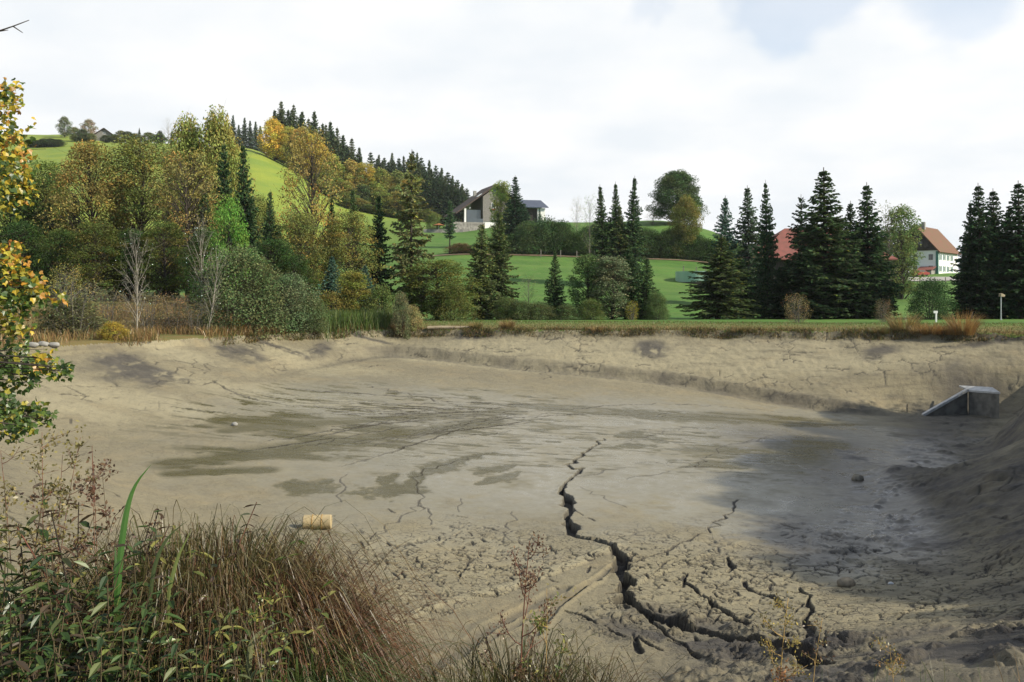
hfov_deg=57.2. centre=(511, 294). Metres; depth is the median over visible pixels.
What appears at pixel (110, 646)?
plant
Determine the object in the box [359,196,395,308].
spruce tree
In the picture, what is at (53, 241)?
understorey tree
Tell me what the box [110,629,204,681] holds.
nettle
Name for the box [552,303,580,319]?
bush
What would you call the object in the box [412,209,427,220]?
forest tree
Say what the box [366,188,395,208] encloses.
forest tree
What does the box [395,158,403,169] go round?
spruce tree
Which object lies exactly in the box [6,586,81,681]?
nettle
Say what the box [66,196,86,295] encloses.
spruce tree
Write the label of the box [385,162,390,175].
spruce tree
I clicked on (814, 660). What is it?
dry plant
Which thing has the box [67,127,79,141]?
bush
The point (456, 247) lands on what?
bush
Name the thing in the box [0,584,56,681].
nettle
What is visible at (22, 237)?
understorey tree
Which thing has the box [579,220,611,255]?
hedge bush
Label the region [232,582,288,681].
dry plant
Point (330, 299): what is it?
bush
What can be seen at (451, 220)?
pine tree
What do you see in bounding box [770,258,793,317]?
spruce tree
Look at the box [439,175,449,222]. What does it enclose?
spruce tree
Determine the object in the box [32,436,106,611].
dry plant
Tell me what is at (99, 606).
nettle
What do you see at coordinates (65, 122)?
broadleaf tree
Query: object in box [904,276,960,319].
bush
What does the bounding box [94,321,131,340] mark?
shrub
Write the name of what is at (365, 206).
forest tree
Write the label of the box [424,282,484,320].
bush
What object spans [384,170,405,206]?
broadleaf tree
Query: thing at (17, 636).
nettle
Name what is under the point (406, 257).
spruce tree
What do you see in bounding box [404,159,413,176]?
spruce tree
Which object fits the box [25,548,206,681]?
nettle
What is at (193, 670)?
yellow herb
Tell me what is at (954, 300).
spruce tree
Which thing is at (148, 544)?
dry herb
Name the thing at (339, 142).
spruce tree
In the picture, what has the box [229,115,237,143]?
spruce tree
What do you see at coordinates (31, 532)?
dry plant
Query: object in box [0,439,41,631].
dry plant
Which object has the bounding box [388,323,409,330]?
grass tussock
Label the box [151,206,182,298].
spruce tree
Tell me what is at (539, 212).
spruce tree
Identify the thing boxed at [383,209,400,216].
forest tree
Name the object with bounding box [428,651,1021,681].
bank grass
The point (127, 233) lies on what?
understorey tree
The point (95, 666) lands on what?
nettle
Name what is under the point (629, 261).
spruce tree
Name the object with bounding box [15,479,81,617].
dry plant
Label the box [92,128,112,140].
hilltop barn
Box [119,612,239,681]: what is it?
nettle
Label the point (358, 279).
broadleaf tree
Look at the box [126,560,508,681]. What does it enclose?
sedge clump
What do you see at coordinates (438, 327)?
wooden beam
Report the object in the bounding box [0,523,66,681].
nettle
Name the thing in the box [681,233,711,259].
hedge bush
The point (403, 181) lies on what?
broadleaf tree
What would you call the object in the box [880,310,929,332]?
grass tussock
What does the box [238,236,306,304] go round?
understorey tree
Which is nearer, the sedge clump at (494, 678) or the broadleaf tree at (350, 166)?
the sedge clump at (494, 678)
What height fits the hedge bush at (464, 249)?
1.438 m
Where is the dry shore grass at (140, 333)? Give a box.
[0,300,377,349]
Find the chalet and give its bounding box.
[443,184,521,231]
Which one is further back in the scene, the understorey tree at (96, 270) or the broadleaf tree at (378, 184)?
the broadleaf tree at (378, 184)
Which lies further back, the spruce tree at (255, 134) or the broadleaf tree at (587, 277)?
the spruce tree at (255, 134)
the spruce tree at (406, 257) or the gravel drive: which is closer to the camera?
the spruce tree at (406, 257)
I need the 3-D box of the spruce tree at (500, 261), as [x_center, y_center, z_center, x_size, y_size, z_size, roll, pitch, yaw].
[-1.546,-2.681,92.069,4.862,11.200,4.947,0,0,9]
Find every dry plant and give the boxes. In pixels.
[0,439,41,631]
[0,480,41,650]
[15,420,85,636]
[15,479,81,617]
[16,453,88,612]
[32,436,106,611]
[65,453,114,598]
[69,447,127,610]
[84,464,135,578]
[113,525,142,614]
[144,509,164,654]
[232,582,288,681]
[472,531,562,681]
[510,583,580,680]
[754,592,811,681]
[770,659,804,681]
[801,616,834,681]
[870,632,906,681]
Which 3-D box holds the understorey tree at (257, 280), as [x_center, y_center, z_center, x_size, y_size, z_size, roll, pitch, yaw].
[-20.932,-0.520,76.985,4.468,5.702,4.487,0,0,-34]
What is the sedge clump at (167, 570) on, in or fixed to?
on the meadow ground at (263, 170)
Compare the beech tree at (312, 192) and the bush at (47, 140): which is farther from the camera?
the bush at (47, 140)
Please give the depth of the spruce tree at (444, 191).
344.39 m
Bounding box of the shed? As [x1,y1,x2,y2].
[517,200,548,223]
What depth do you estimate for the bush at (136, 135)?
477.42 m
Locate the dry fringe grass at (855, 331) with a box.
[220,324,1023,345]
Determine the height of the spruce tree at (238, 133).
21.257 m
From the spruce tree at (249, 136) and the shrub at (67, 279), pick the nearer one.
the shrub at (67, 279)
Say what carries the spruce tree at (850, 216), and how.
on the meadow ground at (263, 170)
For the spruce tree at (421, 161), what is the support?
on the meadow ground at (263, 170)
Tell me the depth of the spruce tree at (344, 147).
378.97 m
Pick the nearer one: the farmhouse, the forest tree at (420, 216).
the farmhouse
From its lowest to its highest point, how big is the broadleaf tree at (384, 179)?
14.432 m
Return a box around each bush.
[33,140,45,146]
[34,138,51,146]
[44,138,57,146]
[49,139,66,146]
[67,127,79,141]
[75,128,88,141]
[77,133,88,140]
[86,133,97,141]
[99,135,110,142]
[108,134,118,142]
[113,130,124,142]
[122,131,132,141]
[127,133,140,142]
[139,132,153,141]
[148,134,167,142]
[182,243,296,339]
[245,271,323,332]
[287,297,333,334]
[318,290,352,312]
[360,283,397,313]
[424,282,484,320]
[425,212,441,228]
[442,242,471,252]
[453,246,474,252]
[492,296,516,319]
[500,300,542,319]
[503,233,534,253]
[510,220,554,253]
[523,302,560,319]
[528,215,567,254]
[540,218,577,255]
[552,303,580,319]
[554,232,591,254]
[566,225,596,254]
[577,298,607,319]
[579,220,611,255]
[626,300,638,319]
[633,227,665,257]
[640,233,673,257]
[642,290,671,319]
[653,228,690,259]
[665,233,703,258]
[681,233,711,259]
[691,237,715,260]
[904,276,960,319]
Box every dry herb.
[2,502,91,679]
[9,502,260,671]
[11,524,172,674]
[21,508,163,632]
[31,520,222,643]
[40,511,144,653]
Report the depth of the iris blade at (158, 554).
4.71 m
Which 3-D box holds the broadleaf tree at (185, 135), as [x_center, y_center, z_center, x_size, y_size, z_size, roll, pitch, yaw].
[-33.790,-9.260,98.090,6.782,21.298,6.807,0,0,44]
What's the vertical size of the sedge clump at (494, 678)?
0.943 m
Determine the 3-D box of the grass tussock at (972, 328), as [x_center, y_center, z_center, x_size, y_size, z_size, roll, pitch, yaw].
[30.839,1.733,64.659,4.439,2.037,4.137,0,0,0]
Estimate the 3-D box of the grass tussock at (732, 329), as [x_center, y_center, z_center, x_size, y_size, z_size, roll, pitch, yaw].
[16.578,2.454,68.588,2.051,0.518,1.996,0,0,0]
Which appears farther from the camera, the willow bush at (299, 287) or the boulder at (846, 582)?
the willow bush at (299, 287)
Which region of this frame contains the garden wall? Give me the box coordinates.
[424,229,463,232]
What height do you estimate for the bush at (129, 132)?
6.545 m
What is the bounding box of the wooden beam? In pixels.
[427,326,470,328]
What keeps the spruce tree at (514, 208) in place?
on the meadow ground at (263, 170)
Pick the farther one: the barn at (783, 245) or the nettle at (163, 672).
the barn at (783, 245)
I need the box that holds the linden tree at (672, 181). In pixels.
[644,169,710,222]
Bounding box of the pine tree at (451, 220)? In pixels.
[442,201,457,253]
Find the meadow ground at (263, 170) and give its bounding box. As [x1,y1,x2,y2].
[0,134,1023,348]
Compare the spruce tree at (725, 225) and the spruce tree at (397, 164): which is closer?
the spruce tree at (725, 225)
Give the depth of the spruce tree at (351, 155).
379.61 m
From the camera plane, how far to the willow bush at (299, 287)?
65.13 m
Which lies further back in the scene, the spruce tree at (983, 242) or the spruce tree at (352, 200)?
the spruce tree at (352, 200)
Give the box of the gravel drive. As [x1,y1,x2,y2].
[908,277,955,280]
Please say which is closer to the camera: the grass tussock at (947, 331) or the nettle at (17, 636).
the nettle at (17, 636)
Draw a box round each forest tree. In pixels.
[313,167,343,194]
[327,177,345,199]
[330,181,359,201]
[334,191,361,207]
[341,198,369,209]
[349,184,376,203]
[350,204,375,211]
[359,205,382,212]
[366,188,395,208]
[370,209,391,214]
[382,195,392,208]
[383,191,405,209]
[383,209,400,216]
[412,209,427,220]
[418,211,440,221]
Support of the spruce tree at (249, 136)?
on the meadow ground at (263, 170)
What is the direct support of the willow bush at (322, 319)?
on the meadow ground at (263, 170)
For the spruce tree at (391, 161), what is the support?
on the meadow ground at (263, 170)
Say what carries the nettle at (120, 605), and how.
on the meadow ground at (263, 170)
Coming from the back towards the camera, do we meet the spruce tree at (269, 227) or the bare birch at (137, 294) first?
the spruce tree at (269, 227)
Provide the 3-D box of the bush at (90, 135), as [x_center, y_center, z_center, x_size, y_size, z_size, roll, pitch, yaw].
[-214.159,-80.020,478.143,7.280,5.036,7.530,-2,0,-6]
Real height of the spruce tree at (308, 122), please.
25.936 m
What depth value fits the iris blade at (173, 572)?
4.61 m
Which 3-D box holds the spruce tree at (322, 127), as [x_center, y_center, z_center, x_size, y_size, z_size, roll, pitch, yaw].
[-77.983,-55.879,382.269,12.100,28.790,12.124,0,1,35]
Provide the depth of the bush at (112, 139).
476.67 m
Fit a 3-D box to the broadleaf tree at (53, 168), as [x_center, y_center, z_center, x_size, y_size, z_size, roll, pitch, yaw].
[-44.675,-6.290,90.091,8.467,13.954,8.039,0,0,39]
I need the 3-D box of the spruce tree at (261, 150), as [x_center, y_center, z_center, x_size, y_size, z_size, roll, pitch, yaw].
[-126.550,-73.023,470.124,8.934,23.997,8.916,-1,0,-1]
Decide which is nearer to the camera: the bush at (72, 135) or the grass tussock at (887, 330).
the grass tussock at (887, 330)
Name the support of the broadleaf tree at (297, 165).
on the meadow ground at (263, 170)
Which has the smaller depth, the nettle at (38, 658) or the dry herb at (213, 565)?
the nettle at (38, 658)
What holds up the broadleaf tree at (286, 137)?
on the meadow ground at (263, 170)
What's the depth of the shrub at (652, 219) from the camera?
246.11 m
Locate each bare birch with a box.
[116,222,165,327]
[186,208,216,318]
[201,244,226,326]
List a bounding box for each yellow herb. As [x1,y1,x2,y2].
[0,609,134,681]
[51,648,241,681]
[72,523,304,648]
[93,577,335,681]
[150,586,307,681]
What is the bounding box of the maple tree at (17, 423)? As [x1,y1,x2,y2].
[0,20,74,444]
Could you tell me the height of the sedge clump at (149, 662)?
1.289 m
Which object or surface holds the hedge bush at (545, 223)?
on the meadow ground at (263, 170)
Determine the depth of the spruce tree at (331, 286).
76.97 m
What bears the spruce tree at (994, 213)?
on the meadow ground at (263, 170)
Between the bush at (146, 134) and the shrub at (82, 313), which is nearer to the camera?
the shrub at (82, 313)
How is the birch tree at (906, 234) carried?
on the meadow ground at (263, 170)
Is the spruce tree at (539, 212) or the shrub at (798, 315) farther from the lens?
the spruce tree at (539, 212)
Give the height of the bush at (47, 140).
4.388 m
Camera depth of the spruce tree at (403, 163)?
395.08 m
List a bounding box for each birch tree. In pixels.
[876,200,904,285]
[881,204,925,298]
[883,228,915,293]
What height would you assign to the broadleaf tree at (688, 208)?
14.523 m
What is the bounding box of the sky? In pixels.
[0,0,1023,271]
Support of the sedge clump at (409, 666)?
on the meadow ground at (263, 170)
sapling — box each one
[129,290,136,327]
[520,275,538,318]
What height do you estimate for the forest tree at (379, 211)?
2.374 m
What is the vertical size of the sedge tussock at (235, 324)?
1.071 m
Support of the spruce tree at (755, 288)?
on the meadow ground at (263, 170)
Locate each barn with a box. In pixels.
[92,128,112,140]
[743,228,897,277]
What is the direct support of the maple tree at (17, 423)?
on the meadow ground at (263, 170)
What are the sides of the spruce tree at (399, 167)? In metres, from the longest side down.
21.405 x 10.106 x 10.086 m
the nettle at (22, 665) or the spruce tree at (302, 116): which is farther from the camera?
the spruce tree at (302, 116)
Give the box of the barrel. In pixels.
[302,514,331,529]
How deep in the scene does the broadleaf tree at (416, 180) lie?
352.96 m
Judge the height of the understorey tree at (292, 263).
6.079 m
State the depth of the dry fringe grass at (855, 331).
68.36 m
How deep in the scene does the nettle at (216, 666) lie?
4.23 m
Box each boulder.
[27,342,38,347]
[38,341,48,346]
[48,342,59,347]
[837,577,855,587]
[851,474,863,480]
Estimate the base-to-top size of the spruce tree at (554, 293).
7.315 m
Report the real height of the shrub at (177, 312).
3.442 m
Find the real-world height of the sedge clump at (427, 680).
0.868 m
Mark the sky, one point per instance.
(920, 102)
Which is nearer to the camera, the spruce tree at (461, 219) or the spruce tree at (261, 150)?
the spruce tree at (461, 219)
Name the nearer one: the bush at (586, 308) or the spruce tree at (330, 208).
the bush at (586, 308)
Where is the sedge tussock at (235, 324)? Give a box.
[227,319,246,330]
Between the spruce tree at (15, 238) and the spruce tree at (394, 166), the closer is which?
the spruce tree at (15, 238)
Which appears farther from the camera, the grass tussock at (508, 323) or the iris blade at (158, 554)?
the grass tussock at (508, 323)
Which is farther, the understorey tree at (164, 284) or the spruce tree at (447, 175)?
the spruce tree at (447, 175)
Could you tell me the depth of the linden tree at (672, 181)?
245.23 m
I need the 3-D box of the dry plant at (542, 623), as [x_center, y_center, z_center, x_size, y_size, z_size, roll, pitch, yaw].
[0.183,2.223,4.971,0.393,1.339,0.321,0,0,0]
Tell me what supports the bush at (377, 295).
on the meadow ground at (263, 170)
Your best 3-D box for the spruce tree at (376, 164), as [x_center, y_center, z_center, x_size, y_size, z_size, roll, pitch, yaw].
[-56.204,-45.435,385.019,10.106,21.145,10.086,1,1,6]
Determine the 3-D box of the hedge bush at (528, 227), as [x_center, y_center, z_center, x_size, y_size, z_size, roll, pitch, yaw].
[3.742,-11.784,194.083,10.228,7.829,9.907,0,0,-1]
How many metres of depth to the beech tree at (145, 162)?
84.63 m
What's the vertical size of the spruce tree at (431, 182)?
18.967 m
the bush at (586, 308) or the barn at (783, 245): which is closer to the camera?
the bush at (586, 308)
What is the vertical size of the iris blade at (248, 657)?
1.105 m
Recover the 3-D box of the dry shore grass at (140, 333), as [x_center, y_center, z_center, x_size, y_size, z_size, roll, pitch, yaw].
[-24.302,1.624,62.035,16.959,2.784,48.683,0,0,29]
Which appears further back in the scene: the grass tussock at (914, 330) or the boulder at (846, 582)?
the grass tussock at (914, 330)
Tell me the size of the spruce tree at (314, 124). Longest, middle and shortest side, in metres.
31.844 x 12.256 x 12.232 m
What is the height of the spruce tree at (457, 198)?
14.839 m
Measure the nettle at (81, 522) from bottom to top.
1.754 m
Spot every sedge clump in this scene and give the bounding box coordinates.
[0,493,514,681]
[0,565,395,681]
[5,515,525,681]
[50,596,513,681]
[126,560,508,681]
[335,638,466,681]
[386,637,591,681]
[410,620,666,681]
[480,630,740,681]
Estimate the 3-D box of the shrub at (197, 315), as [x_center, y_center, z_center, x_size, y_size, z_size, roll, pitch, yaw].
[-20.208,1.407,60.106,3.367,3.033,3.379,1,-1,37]
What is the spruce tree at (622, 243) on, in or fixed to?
on the meadow ground at (263, 170)
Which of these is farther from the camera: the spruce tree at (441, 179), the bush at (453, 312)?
the spruce tree at (441, 179)
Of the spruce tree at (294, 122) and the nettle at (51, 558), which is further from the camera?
the spruce tree at (294, 122)
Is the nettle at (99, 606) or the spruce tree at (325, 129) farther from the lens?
the spruce tree at (325, 129)
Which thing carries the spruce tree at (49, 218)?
on the meadow ground at (263, 170)
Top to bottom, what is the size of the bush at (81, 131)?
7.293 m
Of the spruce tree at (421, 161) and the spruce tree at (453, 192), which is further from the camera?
the spruce tree at (421, 161)
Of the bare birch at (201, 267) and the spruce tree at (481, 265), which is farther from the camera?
the spruce tree at (481, 265)
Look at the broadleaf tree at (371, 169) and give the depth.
346.56 m
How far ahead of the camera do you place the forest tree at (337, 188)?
335.89 m
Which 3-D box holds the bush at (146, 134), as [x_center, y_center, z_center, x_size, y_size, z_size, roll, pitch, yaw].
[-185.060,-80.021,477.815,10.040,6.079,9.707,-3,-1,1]
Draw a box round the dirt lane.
[419,253,708,262]
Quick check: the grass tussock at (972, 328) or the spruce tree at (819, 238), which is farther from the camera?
the spruce tree at (819, 238)
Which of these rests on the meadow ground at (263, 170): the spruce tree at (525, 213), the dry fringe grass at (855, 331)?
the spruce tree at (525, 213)
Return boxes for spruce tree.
[0,214,25,297]
[33,198,60,297]
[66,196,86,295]
[104,185,130,295]
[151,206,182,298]
[191,185,218,305]
[211,141,234,309]
[224,145,261,310]
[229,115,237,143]
[234,125,243,145]
[239,118,247,147]
[244,121,253,148]
[250,121,260,150]
[255,126,264,152]
[256,189,278,274]
[267,110,291,159]
[275,102,290,162]
[276,225,285,270]
[279,105,299,166]
[279,110,292,163]
[296,112,308,171]
[304,117,311,177]
[309,112,320,179]
[315,195,342,299]
[317,257,345,310]
[320,123,323,137]
[321,125,332,156]
[324,122,341,160]
[331,128,345,180]
[338,135,348,163]
[338,187,365,287]
[346,139,357,167]
[353,265,379,310]
[355,147,362,165]
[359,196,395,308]
[366,153,374,172]
[373,159,379,170]
[375,153,437,317]
[379,161,385,171]
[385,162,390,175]
[389,153,394,171]
[389,162,396,175]
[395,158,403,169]
[397,162,403,178]
[401,156,405,174]
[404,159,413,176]
[410,160,417,180]
[415,153,418,171]
[416,161,422,179]
[418,169,432,208]
[419,157,426,171]
[425,174,442,220]
[427,160,434,181]
[431,176,445,221]
[433,165,439,184]
[437,181,449,224]
[438,171,443,222]
[438,184,456,224]
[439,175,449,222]
[446,172,450,184]
[446,187,458,215]
[449,179,456,217]
[451,190,463,221]
[455,193,468,221]
[456,224,501,319]
[464,188,471,205]
[484,210,519,318]
[501,177,530,242]
[519,203,539,240]
[536,207,542,221]
[538,252,570,318]
[590,187,617,282]
[600,206,643,283]
[602,181,628,282]
[614,245,642,318]
[615,176,649,286]
[623,258,663,319]
[674,235,760,318]
[703,195,739,294]
[731,256,754,317]
[733,185,770,297]
[742,270,776,317]
[748,180,783,318]
[751,267,804,318]
[767,252,844,319]
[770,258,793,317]
[776,167,881,318]
[783,197,809,281]
[830,201,866,317]
[830,262,889,318]
[836,182,904,318]
[874,246,897,317]
[946,186,1016,318]
[947,257,1007,318]
[947,268,960,317]
[953,200,976,318]
[978,191,1023,318]
[987,180,1023,318]
[987,251,1023,318]
[1003,209,1023,284]
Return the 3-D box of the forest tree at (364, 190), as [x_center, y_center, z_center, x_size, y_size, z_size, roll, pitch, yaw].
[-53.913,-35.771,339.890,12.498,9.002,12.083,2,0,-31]
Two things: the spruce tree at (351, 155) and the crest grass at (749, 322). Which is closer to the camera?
the crest grass at (749, 322)
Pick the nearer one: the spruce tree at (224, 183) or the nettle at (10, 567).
the nettle at (10, 567)
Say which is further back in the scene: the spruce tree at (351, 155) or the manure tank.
the spruce tree at (351, 155)
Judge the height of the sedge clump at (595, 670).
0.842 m
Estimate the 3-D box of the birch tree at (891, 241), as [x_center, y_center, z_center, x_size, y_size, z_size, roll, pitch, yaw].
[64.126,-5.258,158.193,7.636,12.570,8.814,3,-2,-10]
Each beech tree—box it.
[32,139,136,297]
[90,132,192,297]
[140,147,226,303]
[272,122,349,310]
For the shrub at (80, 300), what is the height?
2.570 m
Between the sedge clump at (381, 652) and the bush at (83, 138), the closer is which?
the sedge clump at (381, 652)
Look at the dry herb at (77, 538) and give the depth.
5.04 m
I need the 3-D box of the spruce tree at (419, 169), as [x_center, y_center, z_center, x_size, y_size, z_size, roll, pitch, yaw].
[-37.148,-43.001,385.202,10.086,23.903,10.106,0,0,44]
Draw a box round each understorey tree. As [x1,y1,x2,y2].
[0,220,51,289]
[23,228,88,298]
[56,220,130,301]
[99,228,163,299]
[130,219,197,302]
[171,226,228,309]
[234,254,276,312]
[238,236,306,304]
[268,252,319,315]
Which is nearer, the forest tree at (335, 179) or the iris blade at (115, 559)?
the iris blade at (115, 559)
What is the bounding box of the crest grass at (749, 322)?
[299,319,1023,331]
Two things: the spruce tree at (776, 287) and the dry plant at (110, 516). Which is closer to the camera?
the dry plant at (110, 516)
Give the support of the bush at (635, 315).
on the meadow ground at (263, 170)
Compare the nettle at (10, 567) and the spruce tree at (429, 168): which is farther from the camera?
the spruce tree at (429, 168)
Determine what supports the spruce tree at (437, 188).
on the meadow ground at (263, 170)
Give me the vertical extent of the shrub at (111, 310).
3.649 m
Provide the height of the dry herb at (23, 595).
1.550 m
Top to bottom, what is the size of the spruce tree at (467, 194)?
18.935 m
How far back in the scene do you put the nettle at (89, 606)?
4.69 m
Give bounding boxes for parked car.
[913,270,929,275]
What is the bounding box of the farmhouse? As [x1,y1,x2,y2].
[898,222,960,273]
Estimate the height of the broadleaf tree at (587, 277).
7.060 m
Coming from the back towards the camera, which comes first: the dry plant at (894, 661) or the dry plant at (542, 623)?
the dry plant at (894, 661)
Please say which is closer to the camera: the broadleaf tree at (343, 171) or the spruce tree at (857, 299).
the spruce tree at (857, 299)
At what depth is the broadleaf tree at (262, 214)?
91.26 m
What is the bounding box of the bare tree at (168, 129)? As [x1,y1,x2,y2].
[161,120,173,139]
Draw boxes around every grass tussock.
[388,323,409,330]
[468,321,483,328]
[498,318,517,329]
[587,325,604,331]
[727,326,750,331]
[865,326,893,333]
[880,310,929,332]
[904,324,934,333]
[914,321,948,334]
[932,325,956,334]
[938,310,990,334]
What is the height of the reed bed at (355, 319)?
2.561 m
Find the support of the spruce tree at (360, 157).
on the meadow ground at (263, 170)
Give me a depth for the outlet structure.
56.56 m
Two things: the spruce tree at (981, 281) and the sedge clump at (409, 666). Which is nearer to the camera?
the sedge clump at (409, 666)
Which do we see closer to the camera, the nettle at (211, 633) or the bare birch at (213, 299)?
the nettle at (211, 633)
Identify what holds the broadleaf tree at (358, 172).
on the meadow ground at (263, 170)
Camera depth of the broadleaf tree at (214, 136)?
96.02 m
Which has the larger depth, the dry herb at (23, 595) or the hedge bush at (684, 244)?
the hedge bush at (684, 244)
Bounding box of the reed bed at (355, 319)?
[303,307,423,341]
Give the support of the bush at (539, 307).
on the meadow ground at (263, 170)
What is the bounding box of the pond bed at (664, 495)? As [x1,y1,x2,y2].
[0,329,1023,681]
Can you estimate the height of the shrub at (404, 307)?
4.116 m
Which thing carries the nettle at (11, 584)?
on the meadow ground at (263, 170)
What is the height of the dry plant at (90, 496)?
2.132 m
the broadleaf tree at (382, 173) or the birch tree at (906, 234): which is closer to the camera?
the birch tree at (906, 234)
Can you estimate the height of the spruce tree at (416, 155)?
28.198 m
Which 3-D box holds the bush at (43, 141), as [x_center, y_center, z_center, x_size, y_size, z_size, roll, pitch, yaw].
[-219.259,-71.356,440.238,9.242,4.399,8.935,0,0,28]
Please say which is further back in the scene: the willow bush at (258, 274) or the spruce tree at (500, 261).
the spruce tree at (500, 261)
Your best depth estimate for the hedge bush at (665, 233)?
192.24 m
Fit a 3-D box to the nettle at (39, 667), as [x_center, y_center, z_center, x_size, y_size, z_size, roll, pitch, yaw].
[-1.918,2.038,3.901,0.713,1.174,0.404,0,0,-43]
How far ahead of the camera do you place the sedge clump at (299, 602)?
4.95 m
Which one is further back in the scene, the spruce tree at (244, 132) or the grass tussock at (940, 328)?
the spruce tree at (244, 132)
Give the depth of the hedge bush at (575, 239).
192.24 m
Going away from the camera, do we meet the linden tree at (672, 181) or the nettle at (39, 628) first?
the nettle at (39, 628)
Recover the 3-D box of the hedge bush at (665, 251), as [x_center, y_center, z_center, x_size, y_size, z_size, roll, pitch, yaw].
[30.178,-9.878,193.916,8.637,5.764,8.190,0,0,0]
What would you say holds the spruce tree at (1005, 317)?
on the meadow ground at (263, 170)
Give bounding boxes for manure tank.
[675,271,706,284]
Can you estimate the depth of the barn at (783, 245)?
145.93 m
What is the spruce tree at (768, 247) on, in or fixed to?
on the meadow ground at (263, 170)
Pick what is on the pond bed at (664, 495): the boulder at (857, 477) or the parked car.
the boulder at (857, 477)
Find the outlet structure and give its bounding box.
[922,385,999,418]
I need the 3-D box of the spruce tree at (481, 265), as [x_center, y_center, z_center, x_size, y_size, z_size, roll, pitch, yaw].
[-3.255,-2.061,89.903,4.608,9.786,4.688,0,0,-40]
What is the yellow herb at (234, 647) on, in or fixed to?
on the meadow ground at (263, 170)
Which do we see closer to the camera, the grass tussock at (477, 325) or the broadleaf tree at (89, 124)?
the grass tussock at (477, 325)
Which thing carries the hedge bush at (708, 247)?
on the meadow ground at (263, 170)
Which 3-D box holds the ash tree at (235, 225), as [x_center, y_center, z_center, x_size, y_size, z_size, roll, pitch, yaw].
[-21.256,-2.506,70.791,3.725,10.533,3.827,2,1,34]
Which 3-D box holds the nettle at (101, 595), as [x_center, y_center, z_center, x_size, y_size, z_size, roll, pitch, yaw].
[-1.947,1.923,4.488,0.854,1.498,0.424,0,0,-7]
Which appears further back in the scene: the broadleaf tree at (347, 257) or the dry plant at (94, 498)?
the broadleaf tree at (347, 257)
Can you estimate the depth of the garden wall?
257.70 m
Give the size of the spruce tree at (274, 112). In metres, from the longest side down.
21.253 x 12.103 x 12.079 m
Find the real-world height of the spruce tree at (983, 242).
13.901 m
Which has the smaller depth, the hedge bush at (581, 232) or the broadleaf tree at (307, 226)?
the broadleaf tree at (307, 226)
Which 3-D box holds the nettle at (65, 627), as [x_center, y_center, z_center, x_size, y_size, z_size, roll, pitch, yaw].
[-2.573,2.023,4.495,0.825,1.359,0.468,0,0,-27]
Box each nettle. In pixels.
[0,480,108,677]
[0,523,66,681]
[0,524,158,681]
[0,535,87,678]
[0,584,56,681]
[0,585,142,681]
[0,597,150,681]
[0,602,48,681]
[0,609,16,681]
[0,611,187,681]
[0,626,69,675]
[1,576,50,676]
[2,585,128,681]
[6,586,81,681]
[14,543,188,679]
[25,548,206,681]
[29,612,120,681]
[31,663,58,681]
[35,616,102,681]
[39,632,189,681]
[41,585,110,681]
[47,510,162,621]
[52,592,161,681]
[55,571,207,681]
[63,574,226,681]
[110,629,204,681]
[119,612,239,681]
[125,638,269,681]
[148,632,194,681]
[191,613,255,681]
[197,630,244,681]
[224,654,272,681]
[245,634,291,681]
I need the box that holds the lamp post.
[999,293,1004,319]
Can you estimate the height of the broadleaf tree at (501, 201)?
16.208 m
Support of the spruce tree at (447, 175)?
on the meadow ground at (263, 170)
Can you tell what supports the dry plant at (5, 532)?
on the meadow ground at (263, 170)
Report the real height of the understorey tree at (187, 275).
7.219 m
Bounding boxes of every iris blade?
[113,465,150,654]
[114,547,120,649]
[147,519,189,632]
[166,531,190,659]
[245,620,284,681]
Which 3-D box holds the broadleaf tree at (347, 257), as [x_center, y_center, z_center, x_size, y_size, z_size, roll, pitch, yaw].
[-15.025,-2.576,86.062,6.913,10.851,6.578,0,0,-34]
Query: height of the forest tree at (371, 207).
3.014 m
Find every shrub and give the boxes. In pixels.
[27,271,115,337]
[31,296,119,335]
[47,256,86,307]
[86,285,133,330]
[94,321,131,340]
[113,290,177,331]
[153,290,196,330]
[171,295,218,333]
[390,291,412,339]
[401,305,423,328]
[646,213,661,224]
[784,293,810,322]
[874,295,894,321]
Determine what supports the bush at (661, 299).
on the meadow ground at (263, 170)
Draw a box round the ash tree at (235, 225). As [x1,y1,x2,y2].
[202,192,253,318]
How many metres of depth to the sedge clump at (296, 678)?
4.59 m
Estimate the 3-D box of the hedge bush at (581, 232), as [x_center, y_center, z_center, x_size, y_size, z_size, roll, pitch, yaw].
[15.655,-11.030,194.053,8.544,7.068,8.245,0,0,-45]
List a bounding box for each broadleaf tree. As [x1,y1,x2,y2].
[0,157,83,268]
[0,171,49,277]
[55,116,73,136]
[79,118,97,133]
[157,110,219,262]
[187,98,257,293]
[232,192,283,244]
[256,116,290,160]
[269,209,329,298]
[275,125,299,166]
[285,127,313,172]
[299,133,326,174]
[308,145,331,183]
[311,207,385,304]
[316,154,347,196]
[333,165,357,187]
[333,270,372,312]
[341,158,366,191]
[344,168,372,197]
[354,162,376,189]
[363,171,387,195]
[370,166,394,199]
[378,176,397,196]
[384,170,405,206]
[389,257,486,319]
[397,179,416,201]
[404,177,428,193]
[489,180,510,238]
[565,253,602,318]
[571,197,583,252]
[578,193,597,255]
[586,255,634,319]
[665,193,704,258]
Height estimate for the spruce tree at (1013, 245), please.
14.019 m
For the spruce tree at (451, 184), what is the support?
on the meadow ground at (263, 170)
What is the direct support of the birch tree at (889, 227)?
on the meadow ground at (263, 170)
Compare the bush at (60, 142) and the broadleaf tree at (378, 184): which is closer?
the broadleaf tree at (378, 184)
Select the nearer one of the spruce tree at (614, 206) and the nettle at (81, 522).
the nettle at (81, 522)
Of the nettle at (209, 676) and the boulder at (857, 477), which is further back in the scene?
the boulder at (857, 477)

